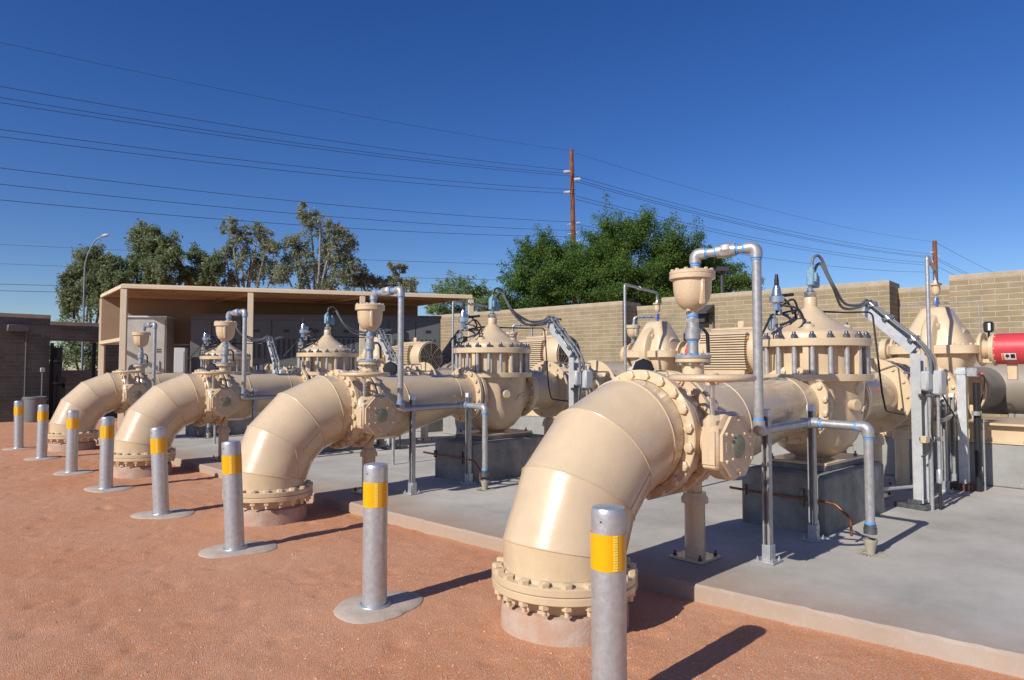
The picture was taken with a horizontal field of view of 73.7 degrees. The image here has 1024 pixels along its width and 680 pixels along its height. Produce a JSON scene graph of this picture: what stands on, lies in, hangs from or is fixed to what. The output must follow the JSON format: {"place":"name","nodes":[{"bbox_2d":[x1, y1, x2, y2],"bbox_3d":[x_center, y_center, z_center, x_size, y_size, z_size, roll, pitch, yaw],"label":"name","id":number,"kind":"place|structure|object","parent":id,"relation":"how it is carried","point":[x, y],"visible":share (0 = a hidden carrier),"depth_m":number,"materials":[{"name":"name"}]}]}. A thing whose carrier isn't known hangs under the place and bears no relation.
{"place":"outdoors","nodes":[
{"label":"outdoors","id":0,"kind":"place"},
{"bbox_2d":[0,417,1023,679],"bbox_3d":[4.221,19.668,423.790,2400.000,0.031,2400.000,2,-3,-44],"label":"ground","id":1,"kind":"structure","parent":0,"point":[196,607],"depth_m":4.59,"materials":[{"name":"soil"}]},
{"bbox_2d":[2,446,35,449],"bbox_3d":[-10.188,2.252,14.184,0.657,0.029,0.567,2,-3,-44],"label":"concrete collar","id":2,"kind":"object","parent":1,"relation":"on","point":[28,447],"visible":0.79,"depth_m":14.06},
{"bbox_2d":[13,401,24,447],"bbox_3d":[-10.243,1.764,14.178,0.222,1.004,0.222,1,-3,-44],"label":"bollard","id":3,"kind":"object","parent":2,"relation":"on","point":[18,424],"visible":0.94,"depth_m":14.12,"materials":[{"name":"metal"}]},
{"bbox_2d":[0,313,50,421],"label":"block wall","id":4,"kind":"structure","parent":1,"relation":"on","point":[12,357],"depth_m":21.57,"materials":[{"name":"brick"}]},
{"bbox_2d":[23,455,61,460],"bbox_3d":[-8.677,2.187,12.652,0.539,0.029,0.672,0,-2,0],"label":"concrete collar","id":5,"kind":"object","parent":1,"relation":"on","point":[50,457],"visible":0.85,"depth_m":12.50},
{"bbox_2d":[34,404,48,457],"bbox_3d":[-8.696,1.698,12.641,0.222,1.004,0.222,3,-3,-44],"label":"bollard","id":6,"kind":"object","parent":5,"relation":"on","point":[42,428],"visible":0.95,"depth_m":12.58,"materials":[{"name":"metal"}]},
{"bbox_2d":[48,343,65,419],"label":"steel gate","id":7,"kind":"structure","parent":1,"relation":"on","point":[57,380],"depth_m":22.02,"materials":[{"name":"metal"}]},
{"bbox_2d":[48,440,95,451],"bbox_3d":[-9.036,2.188,14.021,0.831,0.219,0.831,2,-3,-44],"label":"concrete footing","id":8,"kind":"object","parent":1,"relation":"on","point":[61,447],"visible":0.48,"depth_m":13.73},
{"bbox_2d":[48,369,126,442],"bbox_3d":[-8.895,1.372,14.201,1.352,1.525,0.950,2,-3,-44],"label":"pipe elbow","id":9,"kind":"object","parent":8,"relation":"on","point":[94,400],"visible":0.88,"depth_m":13.99,"materials":[{"name":"metal"}]},
{"bbox_2d":[112,369,147,412],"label":"butterfly valve","id":10,"kind":"object","parent":9,"relation":"attached to","point":[134,389],"visible":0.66,"depth_m":14.24,"materials":[{"name":"beige metal"}]},
{"bbox_2d":[53,469,93,474],"bbox_3d":[-7.020,2.113,10.909,0.539,0.029,0.675,2,-3,-44],"label":"concrete collar","id":11,"kind":"object","parent":1,"relation":"on","point":[83,471],"visible":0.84,"depth_m":10.80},
{"bbox_2d":[63,410,79,472],"bbox_3d":[-7.026,1.625,10.908,0.222,1.004,0.222,2,-3,-44],"label":"bollard","id":12,"kind":"object","parent":11,"relation":"on","point":[72,436],"visible":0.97,"depth_m":10.84,"materials":[{"name":"metal"}]},
{"bbox_2d":[49,313,98,369],"bbox_3d":[-21.146,0.866,34.043,5.750,4.663,4.056,0,-2,-4],"label":"palo verde tree","id":13,"kind":"object","parent":1,"relation":"on","point":[72,354],"visible":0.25,"depth_m":33.41,"materials":[{"name":"green plant"}]},
{"bbox_2d":[54,240,127,348],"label":"weeping tree","id":14,"kind":"object","parent":1,"relation":"on","point":[70,294],"visible":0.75,"depth_m":41.47,"materials":[{"name":"green plant"}]},
{"bbox_2d":[83,485,133,492],"bbox_3d":[-5.561,2.050,9.432,0.560,0.029,0.666,2,-3,-44],"label":"concrete collar","id":15,"kind":"object","parent":1,"relation":"on","point":[94,489],"visible":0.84,"depth_m":9.30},
{"bbox_2d":[97,417,114,488],"bbox_3d":[-5.588,1.561,9.413,0.222,1.004,0.222,2,-3,-44],"label":"bollard","id":16,"kind":"object","parent":15,"relation":"on","point":[107,431],"visible":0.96,"depth_m":9.35,"materials":[{"name":"metal"}]},
{"bbox_2d":[50,321,189,416],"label":"gate wall","id":17,"kind":"structure","parent":1,"relation":"on","point":[75,331],"depth_m":22.87,"materials":[{"name":"brick"}]},
{"bbox_2d":[113,461,171,478],"bbox_3d":[-5.812,2.049,10.746,0.831,0.219,0.833,2,-3,-44],"label":"concrete footing","id":18,"kind":"object","parent":1,"relation":"on","point":[131,472],"visible":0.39,"depth_m":10.37,"materials":[{"name":"concrete"}]},
{"bbox_2d":[114,369,210,466],"bbox_3d":[-5.675,1.232,10.919,1.352,1.525,0.950,2,-3,-44],"label":"pipe elbow","id":19,"kind":"object","parent":18,"relation":"on","point":[175,406],"visible":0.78,"depth_m":10.69,"materials":[{"name":"metal"}]},
{"bbox_2d":[194,370,238,425],"bbox_3d":[-5.033,0.957,11.274,0.696,0.945,1.368,2,-3,-44],"label":"butterfly valve","id":20,"kind":"object","parent":19,"relation":"attached to","point":[222,400],"visible":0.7,"depth_m":10.99,"materials":[{"name":"beige metal"}]},
{"bbox_2d":[100,218,192,291],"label":"eucalyptus tree","id":21,"kind":"object","parent":1,"relation":"on","point":[154,254],"visible":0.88,"depth_m":41.70,"materials":[{"name":"green plant"}]},
{"bbox_2d":[125,316,175,413],"bbox_3d":[-11.316,0.911,21.255,1.307,3.285,0.705,0,-2,-5],"label":"steel cabinet","id":22,"kind":"object","parent":1,"relation":"on","point":[165,347],"visible":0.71,"depth_m":21.01,"materials":[{"name":"silver metal"}]},
{"bbox_2d":[130,508,194,518],"bbox_3d":[-3.949,1.978,7.749,0.623,0.029,0.622,2,-3,-44],"label":"concrete collar","id":23,"kind":"object","parent":1,"relation":"on","point":[178,513],"visible":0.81,"depth_m":7.67,"materials":[{"name":"concrete"}]},
{"bbox_2d":[150,427,171,514],"bbox_3d":[-4.004,1.492,7.762,0.222,1.004,0.222,-1,-3,-45],"label":"bollard","id":24,"kind":"object","parent":23,"relation":"on","point":[159,465],"visible":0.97,"depth_m":7.70,"materials":[{"name":"metal"}]},
{"bbox_2d":[172,242,225,286],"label":"eucalyptus tree","id":25,"kind":"object","parent":1,"relation":"on","point":[210,270],"visible":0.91,"depth_m":42.63,"materials":[{"name":"green plant"}]},
{"bbox_2d":[198,541,276,557],"bbox_3d":[-2.510,1.915,6.250,0.668,0.029,0.562,2,-3,-44],"label":"concrete collar","id":26,"kind":"object","parent":1,"relation":"on","point":[252,548],"visible":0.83,"depth_m":6.16,"materials":[{"name":"concrete"}]},
{"bbox_2d":[221,440,247,550],"bbox_3d":[-2.555,1.428,6.253,0.222,1.004,0.222,-1,-3,-45],"label":"bollard","id":27,"kind":"object","parent":26,"relation":"on","point":[231,456],"visible":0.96,"depth_m":6.19,"materials":[{"name":"metal"}]},
{"bbox_2d":[212,214,290,287],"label":"eucalyptus tree","id":28,"kind":"object","parent":1,"relation":"on","point":[259,266],"visible":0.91,"depth_m":43.83,"materials":[{"name":"green plant"}]},
{"bbox_2d":[243,500,306,526],"bbox_3d":[-2.702,1.914,7.574,0.830,0.219,0.829,2,-3,-44],"label":"concrete footing","id":29,"kind":"object","parent":1,"relation":"on","point":[277,517],"visible":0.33,"depth_m":7.22,"materials":[{"name":"concrete"}]},
{"bbox_2d":[222,369,359,509],"bbox_3d":[-2.559,1.097,7.744,1.352,1.525,0.950,2,-3,-44],"label":"pipe elbow","id":30,"kind":"object","parent":29,"relation":"on","point":[290,434],"visible":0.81,"depth_m":7.47,"materials":[{"name":"metal"}]},
{"bbox_2d":[339,369,396,447],"bbox_3d":[-1.917,0.822,8.099,0.696,0.945,1.368,2,-3,-44],"label":"butterfly valve","id":31,"kind":"object","parent":30,"relation":"attached to","point":[376,415],"visible":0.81,"depth_m":7.80,"materials":[{"name":"beige metal"}]},
{"bbox_2d":[98,284,473,428],"bbox_3d":[-7.202,0.554,21.875,11.472,4.050,3.298,1,-3,-17],"label":"equipment shelter","id":32,"kind":"object","parent":1,"relation":"on","point":[120,304],"visible":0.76,"depth_m":21.90,"materials":[{"name":"paint"}]},
{"bbox_2d":[189,314,441,371],"bbox_3d":[-6.257,0.910,22.173,7.871,3.405,0.810,0,-2,-7],"label":"electrical cabinet row","id":33,"kind":"object","parent":1,"relation":"on","point":[419,328],"visible":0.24,"depth_m":21.75,"materials":[{"name":"grey"}]},
{"bbox_2d":[190,320,211,371],"bbox_3d":[-9.766,0.930,21.406,0.624,3.140,0.030,0,-2,-7],"label":"door","id":34,"kind":"structure","parent":33,"relation":"in","point":[198,327],"depth_m":21.42,"materials":[{"name":"metal"}]},
{"bbox_2d":[253,320,270,369],"bbox_3d":[-8.088,0.937,21.583,0.874,3.140,0.063,0,-2,-7],"label":"door","id":35,"kind":"structure","parent":33,"relation":"in","point":[261,328],"depth_m":21.63,"materials":[{"name":"grey"}]},
{"bbox_2d":[272,320,300,366],"bbox_3d":[-7.176,0.942,21.689,0.882,3.140,0.063,0,-2,-7],"label":"door","id":36,"kind":"structure","parent":33,"relation":"in","point":[288,329],"depth_m":21.73,"materials":[{"name":"grey"}]},
{"bbox_2d":[332,321,358,366],"bbox_3d":[-5.335,0.951,21.912,0.858,3.140,0.043,0,-2,-7],"label":"door","id":37,"kind":"structure","parent":33,"relation":"in","point":[339,330],"depth_m":21.95,"materials":[{"name":"grey"}]},
{"bbox_2d":[417,321,439,367],"bbox_3d":[-2.732,0.964,22.213,0.757,3.140,0.043,0,-2,-7],"label":"door","id":38,"kind":"structure","parent":33,"relation":"in","point":[426,330],"depth_m":22.26,"materials":[{"name":"grey"}]},
{"bbox_2d":[271,201,366,290],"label":"eucalyptus tree","id":39,"kind":"object","parent":1,"relation":"on","point":[323,281],"visible":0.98,"depth_m":44.02,"materials":[{"name":"green plant"}]},
{"bbox_2d":[350,264,388,291],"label":"eucalyptus tree","id":40,"kind":"object","parent":1,"relation":"on","point":[362,279],"visible":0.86,"depth_m":46.17,"materials":[{"name":"green plant"}]},
{"bbox_2d":[333,591,422,623],"bbox_3d":[-0.920,1.851,4.765,0.672,0.029,0.556,2,-3,-44],"label":"concrete collar","id":41,"kind":"object","parent":1,"relation":"on","point":[349,610],"visible":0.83,"depth_m":4.66,"materials":[{"name":"concrete"}]},
{"bbox_2d":[358,462,390,610],"bbox_3d":[-0.953,1.363,4.754,0.222,1.004,0.222,2,-3,-44],"label":"bollard","id":42,"kind":"object","parent":41,"relation":"on","point":[375,525],"visible":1,"depth_m":4.68,"materials":[{"name":"metal"}]},
{"bbox_2d":[385,261,418,292],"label":"eucalyptus tree","id":43,"kind":"object","parent":1,"relation":"on","point":[410,285],"visible":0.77,"depth_m":45.61,"materials":[{"name":"green plant"}]},
{"bbox_2d":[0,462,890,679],"bbox_3d":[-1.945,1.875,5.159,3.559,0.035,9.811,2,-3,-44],"label":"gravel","id":44,"kind":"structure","parent":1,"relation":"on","point":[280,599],"depth_m":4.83,"materials":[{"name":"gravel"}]},
{"bbox_2d":[424,270,510,315],"bbox_3d":[-2.234,-0.216,34.330,5.438,6.858,4.218,2,-3,-44],"label":"palo verde tree","id":45,"kind":"object","parent":1,"relation":"on","point":[480,294],"visible":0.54,"depth_m":34.11,"materials":[{"name":"green plant"}]},
{"bbox_2d":[433,301,639,363],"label":"block wall","id":46,"kind":"structure","parent":1,"relation":"on","point":[595,331],"depth_m":21.91,"materials":[{"name":"brick"}]},
{"bbox_2d":[495,223,604,309],"bbox_3d":[1.890,-1.155,31.969,5.508,8.525,5.759,2,-3,-44],"label":"mesquite tree","id":47,"kind":"object","parent":1,"relation":"on","point":[533,279],"visible":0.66,"depth_m":31.18,"materials":[{"name":"green plant"}]},
{"bbox_2d":[94,426,1023,678],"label":"concrete slab","id":48,"kind":"structure","parent":1,"relation":"on","point":[946,583],"depth_m":5.67,"materials":[{"name":"concrete"}]},
{"bbox_2d":[211,420,230,459],"bbox_3d":[-4.918,1.684,11.642,0.300,0.676,0.300,2,-3,-44],"label":"pipe stand","id":49,"kind":"object","parent":48,"relation":"on","point":[223,431],"visible":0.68,"depth_m":11.57,"materials":[{"name":"metal"}]},
{"bbox_2d":[216,364,308,424],"bbox_3d":[-4.475,0.949,12.108,1.527,1.033,0.940,2,-3,-44],"label":"reducer pipe","id":50,"kind":"object","parent":49,"relation":"on","point":[270,384],"visible":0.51,"depth_m":11.79,"materials":[{"name":"beige metal"}]},
{"bbox_2d":[214,320,236,366],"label":"air release valve","id":51,"kind":"object","parent":50,"relation":"on","point":[225,331],"visible":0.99,"depth_m":11.63,"materials":[{"name":"beige metal"}]},
{"bbox_2d":[226,309,275,400],"bbox_3d":[-4.174,0.672,11.784,1.456,2.389,0.508,1,-3,-22],"label":"vent pipe","id":52,"kind":"object","parent":51,"relation":"attached to","point":[244,314],"visible":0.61,"depth_m":11.44,"materials":[{"name":"grey"}]},
{"bbox_2d":[185,414,258,436],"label":"concrete block","id":53,"kind":"structure","parent":48,"relation":"on","point":[237,426],"depth_m":15.90,"materials":[{"name":"grey concrete"}]},
{"bbox_2d":[188,319,283,373],"bbox_3d":[-6.604,0.567,16.482,2.195,2.146,1.160,2,-3,-44],"label":"control valve","id":54,"kind":"object","parent":53,"relation":"on","point":[213,355],"visible":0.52,"depth_m":16.05,"materials":[{"name":"beige metal"}]},
{"bbox_2d":[320,446,363,452],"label":"concrete block","id":55,"kind":"structure","parent":48,"relation":"on","point":[327,449],"depth_m":12.73,"materials":[{"name":"grey concrete"}]},
{"bbox_2d":[283,306,391,378],"bbox_3d":[-3.313,0.431,13.270,2.195,2.146,1.160,2,-3,-44],"label":"control valve","id":56,"kind":"object","parent":55,"relation":"on","point":[325,353],"visible":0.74,"depth_m":12.76,"materials":[{"name":"beige metal"}]},
{"bbox_2d":[352,443,377,494],"bbox_3d":[-1.782,1.550,8.488,0.300,0.676,0.300,2,-3,-44],"label":"pipe stand","id":57,"kind":"object","parent":48,"relation":"on","point":[368,453],"visible":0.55,"depth_m":8.43,"materials":[{"name":"metal"}]},
{"bbox_2d":[358,362,482,445],"bbox_3d":[-1.270,0.817,9.021,1.717,1.033,0.940,2,-3,-44],"label":"reducer pipe","id":58,"kind":"object","parent":57,"relation":"on","point":[453,387],"visible":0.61,"depth_m":8.83,"materials":[{"name":"beige metal"}]},
{"bbox_2d":[355,302,384,366],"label":"air release valve","id":59,"kind":"object","parent":58,"relation":"on","point":[370,314],"visible":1,"depth_m":8.47,"materials":[{"name":"beige metal"}]},
{"bbox_2d":[370,286,488,476],"bbox_3d":[-1.037,0.538,8.630,1.456,2.389,0.508,1,-3,-22],"label":"vent pipe","id":60,"kind":"object","parent":59,"relation":"attached to","point":[399,291],"visible":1,"depth_m":8.43,"materials":[{"name":"grey"}]},
{"bbox_2d":[376,329,407,449],"bbox_3d":[-2.268,0.934,13.376,0.670,2.330,0.812,2,-3,-34],"label":"cable bracket","id":61,"kind":"object","parent":48,"relation":"on","point":[387,348],"visible":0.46,"depth_m":13.18,"materials":[{"name":"metal"}]},
{"bbox_2d":[403,395,420,494],"bbox_3d":[-1.228,1.283,8.405,0.160,1.210,0.160,2,-3,-44],"label":"strut post","id":62,"kind":"object","parent":48,"relation":"on","point":[412,486],"visible":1,"depth_m":8.38,"materials":[{"name":"metal"}]},
{"bbox_2d":[460,393,476,484],"bbox_3d":[-0.581,1.313,9.116,0.160,1.210,0.160,2,-3,-44],"label":"strut post","id":63,"kind":"object","parent":48,"relation":"on","point":[468,452],"visible":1,"depth_m":9.10,"materials":[{"name":"metal"}]},
{"bbox_2d":[435,427,544,482],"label":"concrete block","id":64,"kind":"structure","parent":48,"relation":"on","point":[510,451],"depth_m":9.56,"materials":[{"name":"grey concrete"}]},
{"bbox_2d":[441,287,568,431],"bbox_3d":[-0.069,0.301,10.221,2.195,2.146,1.160,2,-3,-44],"label":"control valve","id":65,"kind":"object","parent":64,"relation":"on","point":[493,355],"visible":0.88,"depth_m":9.66,"materials":[{"name":"beige metal"}]},
{"bbox_2d":[443,416,543,434],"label":"concrete plinth","id":66,"kind":"structure","parent":48,"relation":"on","point":[452,425],"depth_m":14.35,"materials":[{"name":"concrete"}]},
{"bbox_2d":[525,410,555,417],"bbox_3d":[0.308,1.268,15.245,1.500,0.700,3.750,2,-3,-44],"label":"pump skid","id":67,"kind":"object","parent":66,"relation":"on","point":[532,413],"depth_m":14.16,"materials":[{"name":"beige"}]},
{"bbox_2d":[519,331,580,368],"bbox_3d":[0.703,0.292,14.826,1.000,0.995,1.372,2,-3,-44],"label":"electric motor","id":68,"kind":"object","parent":67,"relation":"on","point":[556,352],"visible":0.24,"depth_m":14.41,"materials":[{"name":"beige metal"}]},
{"bbox_2d":[547,317,592,406],"bbox_3d":[0.969,0.804,10.320,0.670,2.330,0.812,2,-3,-34],"label":"cable bracket","id":69,"kind":"object","parent":48,"relation":"on","point":[580,379],"visible":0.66,"depth_m":10.04,"materials":[{"name":"metal"}]},
{"bbox_2d":[669,483,720,564],"bbox_3d":[1.484,1.425,5.543,0.300,0.676,0.300,2,-3,-43],"label":"pipe stand","id":70,"kind":"object","parent":48,"relation":"on","point":[694,500],"visible":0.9,"depth_m":5.47,"materials":[{"name":"beige metal"}]},
{"bbox_2d":[665,359,831,490],"bbox_3d":[1.991,0.691,6.047,2.206,1.033,0.940,2,-3,-43],"label":"reducer pipe","id":71,"kind":"object","parent":70,"relation":"on","point":[786,399],"visible":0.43,"depth_m":5.96,"materials":[{"name":"beige metal"}]},
{"bbox_2d":[669,266,714,364],"bbox_3d":[1.484,-0.195,5.612,0.368,0.804,0.368,2,-3,-43],"label":"air release valve","id":72,"kind":"object","parent":71,"relation":"on","point":[692,288],"visible":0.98,"depth_m":5.52,"materials":[{"name":"beige"}]},
{"bbox_2d":[689,242,877,534],"bbox_3d":[2.237,0.413,5.709,1.514,2.389,0.534,1,-3,-18],"label":"vent pipe","id":73,"kind":"object","parent":71,"relation":"attached to","point":[755,252],"visible":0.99,"depth_m":5.53,"materials":[{"name":"grey"}]},
{"bbox_2d":[440,361,1023,417],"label":"header pipe","id":74,"kind":"object","parent":48,"relation":"on","point":[1011,404],"visible":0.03,"depth_m":11.40,"materials":[{"name":"metal"}]},
{"bbox_2d":[754,409,782,564],"bbox_3d":[2.036,1.157,5.446,0.160,1.210,0.160,2,-3,-43],"label":"strut post","id":75,"kind":"object","parent":48,"relation":"on","point":[768,552],"visible":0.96,"depth_m":5.43,"materials":[{"name":"metal"}]},
{"bbox_2d":[801,404,825,542],"bbox_3d":[2.701,1.187,6.140,0.160,1.210,0.160,2,-3,-43],"label":"strut post","id":76,"kind":"object","parent":48,"relation":"on","point":[813,535],"visible":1,"depth_m":6.12,"materials":[{"name":"metal"}]},
{"bbox_2d":[742,451,884,535],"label":"concrete block","id":77,"kind":"structure","parent":48,"relation":"on","point":[840,479],"depth_m":6.61,"materials":[{"name":"grey concrete"}]},
{"bbox_2d":[762,254,904,458],"bbox_3d":[3.350,0.179,7.334,2.195,2.146,1.160,2,-3,-43],"label":"control valve","id":78,"kind":"object","parent":77,"relation":"on","point":[833,356],"visible":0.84,"depth_m":6.75,"materials":[{"name":"beige metal"}]},
{"bbox_2d":[886,425,912,488],"bbox_3d":[5.079,1.437,8.890,0.300,0.936,0.300,2,-3,-43],"label":"pipe stand","id":79,"kind":"object","parent":48,"relation":"on","point":[901,436],"visible":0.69,"depth_m":8.82,"materials":[{"name":"metal"}]},
{"bbox_2d":[865,358,956,432],"bbox_3d":[4.695,0.684,8.564,3.220,0.940,0.940,2,-3,-43],"label":"coupling pipe","id":80,"kind":"object","parent":79,"relation":"on","point":[895,378],"visible":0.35,"depth_m":8.00,"materials":[{"name":"beige metal"}]},
{"bbox_2d":[862,301,954,510],"bbox_3d":[4.536,0.697,7.798,0.670,2.330,0.812,2,-3,-34],"label":"cable bracket","id":81,"kind":"object","parent":48,"relation":"on","point":[928,384],"visible":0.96,"depth_m":7.48,"materials":[{"name":"metal"}]},
{"bbox_2d":[853,433,1023,489],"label":"concrete plinth","id":82,"kind":"structure","parent":48,"relation":"on","point":[1004,465],"depth_m":8.92,"materials":[{"name":"concrete"}]},
{"bbox_2d":[880,416,1023,445],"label":"pump skid","id":83,"kind":"object","parent":82,"relation":"on","point":[1005,430],"visible":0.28,"depth_m":8.99,"materials":[{"name":"beige metal"}]},
{"bbox_2d":[878,301,993,418],"bbox_3d":[6.258,0.303,10.036,1.120,1.726,1.530,2,-3,-43],"label":"split case pump","id":84,"kind":"object","parent":83,"relation":"on","point":[954,344],"visible":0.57,"depth_m":9.70,"materials":[{"name":"beige metal"}]},
{"bbox_2d":[925,255,941,366],"bbox_3d":[5.824,0.027,9.486,0.168,2.251,1.587,-2,-3,38],"label":"pump vent line","id":85,"kind":"object","parent":84,"relation":"attached to","point":[935,287],"visible":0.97,"depth_m":8.86,"materials":[{"name":"grey metal"}]},
{"bbox_2d":[990,332,1023,379],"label":"coupling guard","id":86,"kind":"object","parent":84,"relation":"attached to","point":[1007,349],"visible":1,"depth_m":9.30,"materials":[{"name":"red paint"}]},
{"bbox_2d":[978,367,1005,409],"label":"suction pipe","id":87,"kind":"object","parent":83,"relation":"on","point":[995,391],"visible":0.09,"depth_m":10.95,"materials":[{"name":"beige metal"}]},
{"bbox_2d":[937,395,954,492],"bbox_3d":[5.396,1.288,8.519,0.160,1.210,0.160,2,-3,-44],"label":"strut post","id":88,"kind":"object","parent":48,"relation":"on","point":[944,452],"visible":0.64,"depth_m":8.51,"materials":[{"name":"metal"}]},
{"bbox_2d":[948,393,957,481],"bbox_3d":[5.875,1.313,9.101,0.160,1.210,0.160,2,-3,-44],"label":"strut post","id":89,"kind":"object","parent":48,"relation":"on","point":[953,464],"visible":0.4,"depth_m":9.10,"materials":[{"name":"metal"}]},
{"bbox_2d":[950,367,985,491],"bbox_3d":[5.804,1.125,8.688,0.309,1.550,0.400,2,-3,-44],"label":"channel post","id":90,"kind":"object","parent":48,"relation":"on","point":[963,483],"visible":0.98,"depth_m":8.64,"materials":[{"name":"metal"}]},
{"bbox_2d":[501,599,628,646],"bbox_3d":[0.339,1.782,4.468,0.834,0.219,0.832,2,-3,-43],"label":"concrete footing","id":91,"kind":"object","parent":1,"relation":"on","point":[549,630],"visible":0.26,"depth_m":4.09,"materials":[{"name":"concrete"}]},
{"bbox_2d":[492,370,698,617],"bbox_3d":[0.489,0.965,4.637,1.353,1.525,0.950,2,-3,-43],"label":"pipe elbow","id":92,"kind":"object","parent":91,"relation":"on","point":[628,441],"visible":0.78,"depth_m":4.34,"materials":[{"name":"metal"}]},
{"bbox_2d":[655,370,756,493],"bbox_3d":[1.140,0.689,4.975,0.696,0.945,1.368,2,-3,-43],"label":"butterfly valve","id":93,"kind":"object","parent":92,"relation":"attached to","point":[726,448],"visible":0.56,"depth_m":4.64,"materials":[{"name":"beige metal"}]},
{"bbox_2d":[552,190,707,305],"bbox_3d":[5.664,-1.926,31.306,6.650,10.010,6.859,-1,-3,22],"label":"mesquite tree","id":94,"kind":"object","parent":1,"relation":"on","point":[612,247],"visible":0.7,"depth_m":30.34,"materials":[{"name":"green plant"}]},
{"bbox_2d":[681,244,765,293],"bbox_3d":[9.333,-0.709,32.121,4.998,7.647,2.998,0,-2,3],"label":"mesquite tree","id":95,"kind":"object","parent":1,"relation":"on","point":[742,281],"visible":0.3,"depth_m":31.57,"materials":[{"name":"green plant"}]},
{"bbox_2d":[661,280,899,432],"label":"block wall","id":96,"kind":"structure","parent":1,"relation":"on","point":[731,309],"depth_m":17.42,"materials":[{"name":"brick"}]},
{"bbox_2d":[898,285,949,328],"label":"block wall","id":97,"kind":"structure","parent":1,"relation":"on","point":[913,295],"depth_m":16.43,"materials":[{"name":"brick"}]},
{"bbox_2d":[949,270,1023,416],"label":"block wall","id":98,"kind":"structure","parent":1,"relation":"on","point":[998,297],"depth_m":14.74,"materials":[{"name":"brick"}]},
{"bbox_3d":[0.498,1.788,3.271,0.630,0.029,0.616,2,-3,-44],"label":"concrete collar","id":99,"kind":"object","parent":1,"relation":"on","visible":0},
{"bbox_2d":[590,504,626,679],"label":"bollard","id":100,"kind":"object","parent":99,"relation":"on","point":[608,541],"visible":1,"depth_m":3.21,"materials":[{"name":"metal"}]},
{"bbox_2d":[0,0,1023,369],"label":"sky","id":101,"kind":"structure","parent":0,"point":[899,118],"materials":[{"name":"blue"}]},
{"bbox_3d":[3.551,1.139,12.196,1.500,0.700,3.750,2,-3,-44],"label":"pump skid","id":102,"kind":"object","parent":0,"visible":0},
{"bbox_2d":[620,317,686,372],"bbox_3d":[2.781,0.430,13.013,1.120,1.726,1.530,2,-3,-44],"label":"split case pump","id":103,"kind":"object","parent":102,"relation":"on","point":[659,345],"visible":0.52,"depth_m":12.68,"materials":[{"name":"beige metal"}]},
{"bbox_2d":[698,321,778,373],"bbox_3d":[3.947,0.163,11.777,1.000,0.995,1.372,2,-3,-44],"label":"electric motor","id":104,"kind":"object","parent":102,"relation":"on","point":[731,350],"visible":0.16,"depth_m":11.59,"materials":[{"name":"beige metal"}]},
{"bbox_3d":[1.417,1.553,11.627,0.300,0.936,0.300,2,-3,-44],"label":"pipe stand","id":105,"kind":"object","parent":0,"visible":0},
{"bbox_2d":[530,360,631,417],"bbox_3d":[1.250,0.809,11.493,3.240,0.940,0.940,2,-3,-44],"label":"coupling pipe","id":106,"kind":"object","parent":105,"relation":"on","point":[546,406],"visible":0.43,"depth_m":10.64,"materials":[{"name":"beige metal"}]},
{"bbox_3d":[-2.984,1.405,18.457,1.500,0.700,3.750,2,-3,-44],"label":"pump skid","id":107,"kind":"object","parent":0,"visible":0},
{"bbox_2d":[386,337,442,369],"bbox_3d":[-2.588,0.429,18.038,1.000,0.995,1.372,2,-3,-44],"label":"electric motor","id":108,"kind":"object","parent":107,"relation":"on","point":[416,352],"visible":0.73,"depth_m":17.60,"materials":[{"name":"beige metal"}]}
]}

